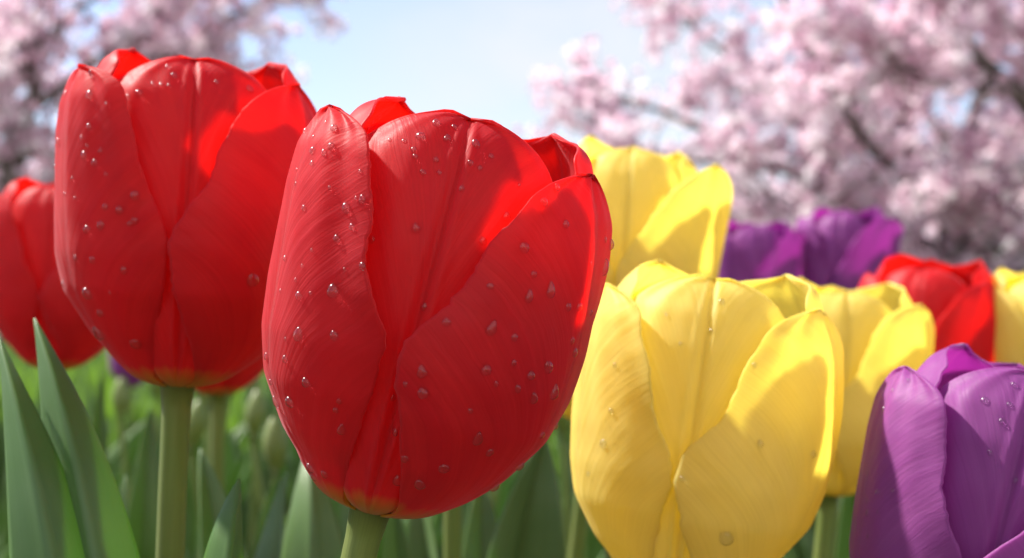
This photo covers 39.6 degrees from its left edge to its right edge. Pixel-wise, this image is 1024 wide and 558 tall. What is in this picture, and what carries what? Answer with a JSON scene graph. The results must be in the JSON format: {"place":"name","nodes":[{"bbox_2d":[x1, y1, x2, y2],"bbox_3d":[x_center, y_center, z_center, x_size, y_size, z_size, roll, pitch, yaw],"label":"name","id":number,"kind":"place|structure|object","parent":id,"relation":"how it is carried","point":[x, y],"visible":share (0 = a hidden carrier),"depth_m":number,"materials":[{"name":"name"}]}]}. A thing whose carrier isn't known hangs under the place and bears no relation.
{"place":"outdoors","nodes":[
{"label":"outdoors","id":0,"kind":"place"},
{"bbox_2d":[2,548,8,557],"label":"tulip plant","id":1,"kind":"object","parent":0,"point":[6,554],"visible":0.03,"depth_m":0.75,"materials":[{"name":"green plant"}]},
{"bbox_2d":[233,424,245,442],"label":"tulip plant","id":2,"kind":"object","parent":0,"point":[237,433],"visible":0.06,"depth_m":1.87,"materials":[{"name":"green plant"}]},
{"bbox_2d":[0,0,1021,260],"label":"sky","id":3,"kind":"structure","parent":0,"point":[471,58],"materials":[{"name":"blue"}]},
{"bbox_2d":[514,464,524,485],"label":"tulip plant","id":4,"kind":"object","parent":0,"point":[521,469],"visible":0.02,"depth_m":1.84,"materials":[{"name":"green plant"}]},
{"bbox_2d":[510,467,574,508],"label":"tulip plant","id":5,"kind":"object","parent":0,"point":[513,476],"visible":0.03,"depth_m":1.45,"materials":[{"name":"green plant"}]},
{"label":"flower bed soil","id":6,"kind":"structure","parent":0,"visible":0},
{"bbox_2d":[0,503,8,557],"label":"tulip plant","id":7,"kind":"object","parent":6,"relation":"on","point":[4,543],"visible":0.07,"depth_m":1.03,"materials":[{"name":"green plant"}]},
{"bbox_2d":[0,377,22,510],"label":"tulip plant","id":8,"kind":"object","parent":6,"relation":"on","point":[2,473],"visible":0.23,"depth_m":2.19,"materials":[{"name":"green plant"}]},
{"bbox_2d":[0,392,39,410],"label":"tulip plant","id":9,"kind":"object","parent":6,"relation":"on","point":[35,405],"visible":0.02,"depth_m":2.29,"materials":[{"name":"green plant"}]},
{"bbox_2d":[36,394,40,417],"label":"tulip plant","id":10,"kind":"object","parent":6,"relation":"on","point":[38,408],"visible":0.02,"depth_m":1.71,"materials":[{"name":"green plant"}]},
{"bbox_2d":[0,176,104,369],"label":"tulip","id":11,"kind":"object","parent":6,"relation":"on","point":[31,287],"visible":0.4,"depth_m":0.56,"materials":[{"name":"red plant"}]},
{"bbox_2d":[0,421,144,535],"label":"tulip plant","id":12,"kind":"object","parent":6,"relation":"on","point":[114,452],"visible":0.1,"depth_m":1.50,"materials":[{"name":"green plant"}]},
{"bbox_2d":[82,374,106,426],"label":"tulip plant","id":13,"kind":"object","parent":6,"relation":"on","point":[91,398],"visible":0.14,"depth_m":2.40,"materials":[{"name":"green plant"}]},
{"bbox_2d":[106,418,111,451],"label":"tulip plant","id":14,"kind":"object","parent":6,"relation":"on","point":[108,427],"visible":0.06,"depth_m":1.84,"materials":[{"name":"green plant"}]},
{"bbox_2d":[110,414,132,469],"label":"tulip plant","id":15,"kind":"object","parent":6,"relation":"on","point":[116,441],"visible":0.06,"depth_m":1.95,"materials":[{"name":"green plant"}]},
{"bbox_2d":[112,376,130,508],"bbox_3d":[-0.306,0.256,1.149,0.036,0.354,0.015,0,-2,0],"label":"tulip bud","id":16,"kind":"object","parent":6,"relation":"on","point":[120,396],"visible":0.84,"depth_m":1.15,"materials":[{"name":"green plant"}]},
{"bbox_2d":[119,472,126,511],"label":"tulip plant","id":17,"kind":"object","parent":6,"relation":"on","point":[123,488],"visible":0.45,"depth_m":0.52,"materials":[{"name":"green plant"}]},
{"bbox_2d":[91,369,158,557],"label":"tulip plant","id":18,"kind":"object","parent":6,"relation":"on","point":[142,508],"visible":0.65,"depth_m":0.71,"materials":[{"name":"green plant"}]},
{"bbox_2d":[108,352,143,431],"bbox_3d":[-0.549,0.268,2.048,0.063,0.382,0.057,0,-2,0],"label":"tulip","id":19,"kind":"object","parent":6,"relation":"on","point":[117,370],"visible":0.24,"depth_m":2.04,"materials":[{"name":"purple plant"}]},
{"bbox_2d":[126,446,132,487],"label":"tulip plant","id":20,"kind":"object","parent":6,"relation":"on","point":[131,476],"visible":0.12,"depth_m":1.20,"materials":[{"name":"green plant"}]},
{"bbox_2d":[123,423,137,474],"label":"tulip plant","id":21,"kind":"object","parent":6,"relation":"on","point":[126,431],"visible":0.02,"depth_m":1.92,"materials":[{"name":"green plant"}]},
{"bbox_2d":[115,410,159,487],"bbox_3d":[-0.375,0.271,1.191,0.156,0.327,0.090,-1,-2,42],"label":"tulip plant","id":22,"kind":"object","parent":6,"relation":"on","point":[132,451],"visible":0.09,"depth_m":1.18,"materials":[{"name":"green plant"}]},
{"bbox_2d":[150,384,160,448],"bbox_3d":[-0.375,0.269,1.497,0.016,0.349,0.022,0,-2,0],"label":"tulip bud","id":23,"kind":"object","parent":6,"relation":"on","point":[155,390],"visible":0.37,"depth_m":1.50,"materials":[{"name":"green plant"}]},
{"bbox_2d":[0,47,316,557],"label":"tulip","id":24,"kind":"object","parent":6,"relation":"on","point":[190,160],"visible":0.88,"depth_m":0.31,"materials":[{"name":"red plant"}]},
{"bbox_2d":[0,0,347,353],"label":"cherry tree","id":25,"kind":"object","parent":6,"relation":"on","point":[26,38],"visible":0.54,"depth_m":8.90,"materials":[{"name":"pink plant"}]},
{"bbox_2d":[185,528,199,557],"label":"tulip plant","id":26,"kind":"object","parent":6,"relation":"on","point":[197,550],"visible":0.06,"depth_m":1.16,"materials":[{"name":"green plant"}]},
{"bbox_2d":[188,398,207,516],"bbox_3d":[-0.185,0.251,0.905,0.050,0.351,0.014,1,-2,-26],"label":"tulip bud","id":27,"kind":"object","parent":6,"relation":"on","point":[199,419],"visible":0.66,"depth_m":0.90,"materials":[{"name":"green plant"}]},
{"bbox_2d":[196,391,209,459],"bbox_3d":[-0.262,0.257,1.193,0.022,0.356,0.014,1,-2,-34],"label":"tulip bud","id":28,"kind":"object","parent":6,"relation":"on","point":[207,434],"visible":0.2,"depth_m":1.20,"materials":[{"name":"green plant"}]},
{"bbox_2d":[188,427,246,471],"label":"tulip plant","id":29,"kind":"object","parent":6,"relation":"on","point":[243,434],"visible":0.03,"depth_m":2.21,"materials":[{"name":"green plant"}]},
{"bbox_2d":[199,389,235,557],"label":"tulip bud","id":30,"kind":"object","parent":6,"relation":"on","point":[229,397],"visible":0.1,"depth_m":1.00,"materials":[{"name":"green plant"}]},
{"bbox_2d":[158,412,278,557],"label":"tulip plant","id":31,"kind":"object","parent":6,"relation":"on","point":[192,520],"visible":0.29,"depth_m":1.44,"materials":[{"name":"green plant"}]},
{"bbox_2d":[188,419,265,555],"bbox_3d":[-0.311,0.288,1.587,0.087,0.316,0.151,1,-2,-30],"label":"tulip plant","id":32,"kind":"object","parent":6,"relation":"on","point":[232,458],"visible":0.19,"depth_m":1.58,"materials":[{"name":"green plant"}]},
{"bbox_2d":[194,357,263,491],"bbox_3d":[-0.137,0.197,0.662,0.063,0.444,0.057,0,-2,0],"label":"tulip","id":33,"kind":"object","parent":6,"relation":"on","point":[217,393],"visible":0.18,"depth_m":0.66,"materials":[{"name":"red plant"}]},
{"bbox_2d":[198,447,286,557],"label":"tulip plant","id":34,"kind":"object","parent":6,"relation":"on","point":[212,497],"visible":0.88,"depth_m":0.49,"materials":[{"name":"green plant"}]},
{"bbox_2d":[247,376,261,550],"bbox_3d":[-0.248,0.261,1.352,0.014,0.355,0.026,1,-2,-37],"label":"tulip bud","id":35,"kind":"object","parent":6,"relation":"on","point":[253,386],"visible":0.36,"depth_m":1.35,"materials":[{"name":"green plant"}]},
{"bbox_2d":[245,388,266,511],"bbox_3d":[-0.156,0.250,0.942,0.048,0.354,0.015,-1,-2,22],"label":"tulip bud","id":36,"kind":"object","parent":6,"relation":"on","point":[255,412],"visible":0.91,"depth_m":0.95,"materials":[{"name":"green plant"}]},
{"bbox_2d":[245,385,275,548],"bbox_3d":[-0.377,0.292,2.006,0.066,0.332,0.142,-1,-2,32],"label":"tulip plant","id":37,"kind":"object","parent":6,"relation":"on","point":[266,472],"visible":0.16,"depth_m":2.04,"materials":[{"name":"green plant"}]},
{"bbox_2d":[263,415,287,484],"bbox_3d":[-0.138,0.250,0.798,0.024,0.346,0.015,0,-2,0],"label":"tulip bud","id":38,"kind":"object","parent":6,"relation":"on","point":[275,444],"visible":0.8,"depth_m":0.80,"materials":[{"name":"green plant"}]},
{"bbox_2d":[276,409,298,521],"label":"tulip plant","id":39,"kind":"object","parent":6,"relation":"on","point":[288,493],"visible":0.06,"depth_m":2.14,"materials":[{"name":"green plant"}]},
{"bbox_2d":[285,435,297,497],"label":"tulip plant","id":40,"kind":"object","parent":6,"relation":"on","point":[291,466],"visible":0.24,"depth_m":1.82,"materials":[{"name":"green plant"}]},
{"bbox_2d":[289,438,300,470],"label":"tulip plant","id":41,"kind":"object","parent":6,"relation":"on","point":[298,464],"depth_m":2.39,"materials":[{"name":"green plant"}]},
{"bbox_2d":[248,462,343,557],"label":"tulip plant","id":42,"kind":"object","parent":6,"relation":"on","point":[312,530],"visible":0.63,"depth_m":0.48,"materials":[{"name":"green plant"}]},
{"bbox_2d":[330,498,348,540],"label":"tulip plant","id":43,"kind":"object","parent":6,"relation":"on","point":[341,511],"visible":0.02,"depth_m":1.35,"materials":[{"name":"green plant"}]},
{"bbox_2d":[0,341,816,532],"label":"tulip foliage","id":44,"kind":"object","parent":6,"relation":"on","point":[144,398],"visible":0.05,"depth_m":2.86,"materials":[{"name":"green plant"}]},
{"bbox_2d":[377,505,465,557],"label":"tulip plant","id":45,"kind":"object","parent":6,"relation":"on","point":[440,536],"visible":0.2,"depth_m":1.06,"materials":[{"name":"green plant"}]},
{"bbox_2d":[403,513,441,539],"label":"tulip plant","id":46,"kind":"object","parent":6,"relation":"on","point":[435,520],"visible":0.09,"depth_m":0.88,"materials":[{"name":"green plant"}]},
{"bbox_2d":[262,96,611,557],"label":"tulip","id":47,"kind":"object","parent":6,"relation":"on","point":[373,344],"visible":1,"depth_m":0.24,"materials":[{"name":"red plant"}]},
{"bbox_2d":[407,491,497,557],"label":"tulip plant","id":48,"kind":"object","parent":6,"relation":"on","point":[482,524],"visible":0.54,"depth_m":0.59,"materials":[{"name":"green plant"}]},
{"bbox_2d":[444,505,461,557],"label":"tulip","id":49,"kind":"object","parent":6,"relation":"on","point":[452,533],"depth_m":0.51,"materials":[{"name":"green plant"}]},
{"bbox_2d":[402,477,509,557],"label":"tulip plant","id":50,"kind":"object","parent":6,"relation":"on","point":[504,491],"visible":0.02,"depth_m":1.23,"materials":[{"name":"green plant"}]},
{"bbox_2d":[382,440,565,557],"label":"tulip plant","id":51,"kind":"object","parent":6,"relation":"on","point":[530,523],"visible":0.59,"depth_m":0.48,"materials":[{"name":"green plant"}]},
{"bbox_2d":[489,486,498,508],"bbox_3d":[-0.019,0.270,0.848,0.022,0.310,0.014,-1,-2,20],"label":"tulip bud","id":52,"kind":"object","parent":6,"relation":"on","point":[493,492],"visible":0.1,"depth_m":0.85,"materials":[{"name":"green plant"}]},
{"bbox_2d":[555,415,571,557],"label":"tulip bud","id":53,"kind":"object","parent":6,"relation":"on","point":[562,427],"visible":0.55,"depth_m":1.00,"materials":[{"name":"green plant"}]},
{"bbox_2d":[554,429,589,552],"bbox_3d":[0.075,0.299,1.656,0.090,0.298,0.192,-1,-2,35],"label":"tulip plant","id":54,"kind":"object","parent":6,"relation":"on","point":[558,447],"visible":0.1,"depth_m":1.66,"materials":[{"name":"green plant"}]},
{"bbox_2d":[563,395,587,557],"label":"tulip","id":55,"kind":"object","parent":6,"relation":"on","point":[578,535],"visible":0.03,"depth_m":0.60,"materials":[{"name":"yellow plant"}]},
{"bbox_2d":[566,527,596,557],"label":"tulip plant","id":56,"kind":"object","parent":6,"relation":"on","point":[590,546],"visible":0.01,"depth_m":1.38,"materials":[{"name":"green plant"}]},
{"bbox_2d":[595,538,604,557],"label":"tulip plant","id":57,"kind":"object","parent":6,"relation":"on","point":[599,549],"depth_m":1.02,"materials":[{"name":"green plant"}]},
{"bbox_2d":[578,135,732,557],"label":"tulip","id":58,"kind":"object","parent":6,"relation":"on","point":[673,210],"visible":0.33,"depth_m":0.47,"materials":[{"name":"yellow plant"}]},
{"bbox_2d":[570,259,843,557],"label":"tulip","id":59,"kind":"object","parent":6,"relation":"on","point":[706,411],"visible":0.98,"depth_m":0.31,"materials":[{"name":"yellow plant"}]},
{"bbox_2d":[718,219,805,281],"bbox_3d":[0.154,0.193,0.897,0.065,0.465,0.059,0,-2,0],"label":"tulip","id":60,"kind":"object","parent":6,"relation":"on","point":[751,251],"visible":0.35,"depth_m":0.88,"materials":[{"name":"purple plant"}]},
{"bbox_2d":[511,0,1023,275],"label":"cherry tree","id":61,"kind":"object","parent":6,"relation":"on","point":[954,196],"visible":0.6,"depth_m":8.39,"materials":[{"name":"pink plant"}]},
{"bbox_2d":[782,539,807,557],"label":"tulip plant","id":62,"kind":"object","parent":6,"relation":"on","point":[797,550],"visible":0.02,"depth_m":0.91,"materials":[{"name":"green plant"}]},
{"bbox_2d":[802,496,841,557],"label":"tulip plant","id":63,"kind":"object","parent":6,"relation":"on","point":[808,539],"visible":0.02,"depth_m":1.30,"materials":[{"name":"green plant"}]},
{"bbox_2d":[832,498,840,557],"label":"stem","id":64,"kind":"object","parent":6,"relation":"on","point":[837,516],"visible":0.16,"depth_m":0.90,"materials":[{"name":"green plant"}]},
{"bbox_2d":[835,494,854,557],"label":"tulip plant","id":65,"kind":"object","parent":6,"relation":"on","point":[844,526],"visible":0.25,"depth_m":0.66,"materials":[{"name":"green plant"}]},
{"bbox_2d":[795,206,903,557],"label":"tulip","id":66,"kind":"object","parent":6,"relation":"on","point":[846,250],"visible":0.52,"depth_m":0.88,"materials":[{"name":"purple plant"}]},
{"bbox_2d":[798,277,934,557],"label":"tulip","id":67,"kind":"object","parent":6,"relation":"on","point":[885,330],"visible":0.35,"depth_m":0.49,"materials":[{"name":"yellow plant"}]},
{"bbox_2d":[718,0,1023,226],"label":"cherry tree","id":68,"kind":"object","parent":6,"relation":"on","point":[947,52],"visible":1,"depth_m":6.86,"materials":[{"name":"pink plant"}]},
{"bbox_2d":[858,253,996,361],"bbox_3d":[0.176,0.203,0.597,0.060,0.429,0.060,0,-2,0],"label":"tulip","id":69,"kind":"object","parent":6,"relation":"on","point":[957,302],"visible":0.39,"depth_m":0.58,"materials":[{"name":"red plant"}]},
{"bbox_2d":[849,343,1023,557],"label":"tulip","id":70,"kind":"object","parent":6,"relation":"on","point":[941,472],"visible":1,"depth_m":0.29,"materials":[{"name":"purple plant"}]},
{"bbox_2d":[992,267,1023,365],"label":"tulip","id":71,"kind":"object","parent":6,"relation":"on","point":[1009,310],"visible":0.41,"depth_m":0.57,"materials":[{"name":"yellow plant"}]},
{"label":"ground","id":72,"kind":"structure","parent":0,"visible":0},
{"bbox_2d":[566,68,823,224],"bbox_3d":[2.882,-0.779,19.251,4.014,3.543,3.889,-1,-2,34],"label":"cherry tree","id":73,"kind":"object","parent":72,"relation":"on","point":[743,217],"visible":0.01,"depth_m":18.85,"materials":[{"name":"pink plant"}]},
{"bbox_2d":[658,24,1018,260],"bbox_3d":[3.753,-0.802,14.980,4.603,3.336,3.913,-1,-2,41],"label":"cherry tree","id":74,"kind":"object","parent":72,"relation":"on","point":[745,189],"visible":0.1,"depth_m":14.87,"materials":[{"name":"pink plant"}]},
{"bbox_2d":[824,65,1023,272],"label":"cherry tree","id":75,"kind":"object","parent":72,"relation":"on","point":[995,252],"visible":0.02,"depth_m":16.14,"materials":[{"name":"pink plant"}]}
]}

